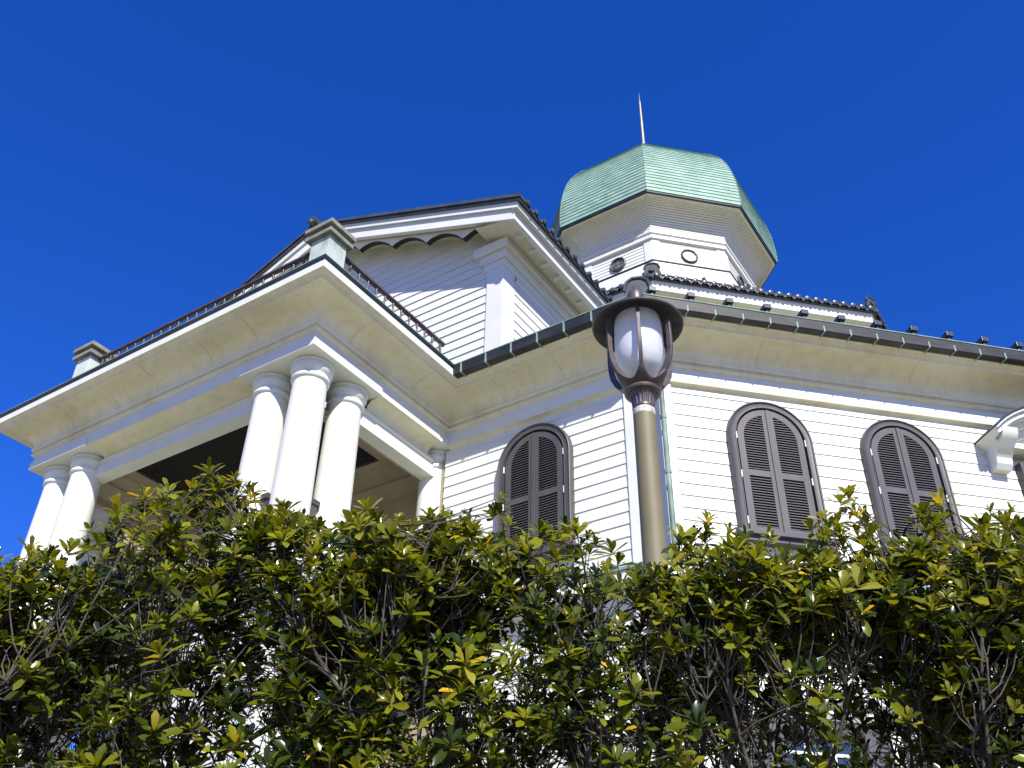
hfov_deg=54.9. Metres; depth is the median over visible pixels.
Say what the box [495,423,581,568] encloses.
shuttered window
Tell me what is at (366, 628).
hedge
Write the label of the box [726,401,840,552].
shuttered window
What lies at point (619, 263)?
round window
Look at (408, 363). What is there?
hall
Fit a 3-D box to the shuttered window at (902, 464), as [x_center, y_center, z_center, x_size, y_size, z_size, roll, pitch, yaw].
[4.658,1.205,11.474,1.200,1.898,0.195,8,-36,-9]
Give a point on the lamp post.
(636, 331)
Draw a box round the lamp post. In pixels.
[592,286,683,764]
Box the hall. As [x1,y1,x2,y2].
[0,97,1023,767]
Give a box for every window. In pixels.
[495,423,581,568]
[610,257,625,271]
[681,249,697,263]
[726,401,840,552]
[737,276,744,285]
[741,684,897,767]
[859,419,964,565]
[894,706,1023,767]
[1014,462,1023,494]
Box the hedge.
[0,456,1023,767]
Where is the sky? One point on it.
(156, 155)
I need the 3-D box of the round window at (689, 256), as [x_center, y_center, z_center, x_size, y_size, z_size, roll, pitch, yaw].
[4.923,-3.543,27.344,0.495,0.495,0.090,8,-36,-9]
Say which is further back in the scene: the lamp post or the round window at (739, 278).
the round window at (739, 278)
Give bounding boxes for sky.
[0,0,1023,762]

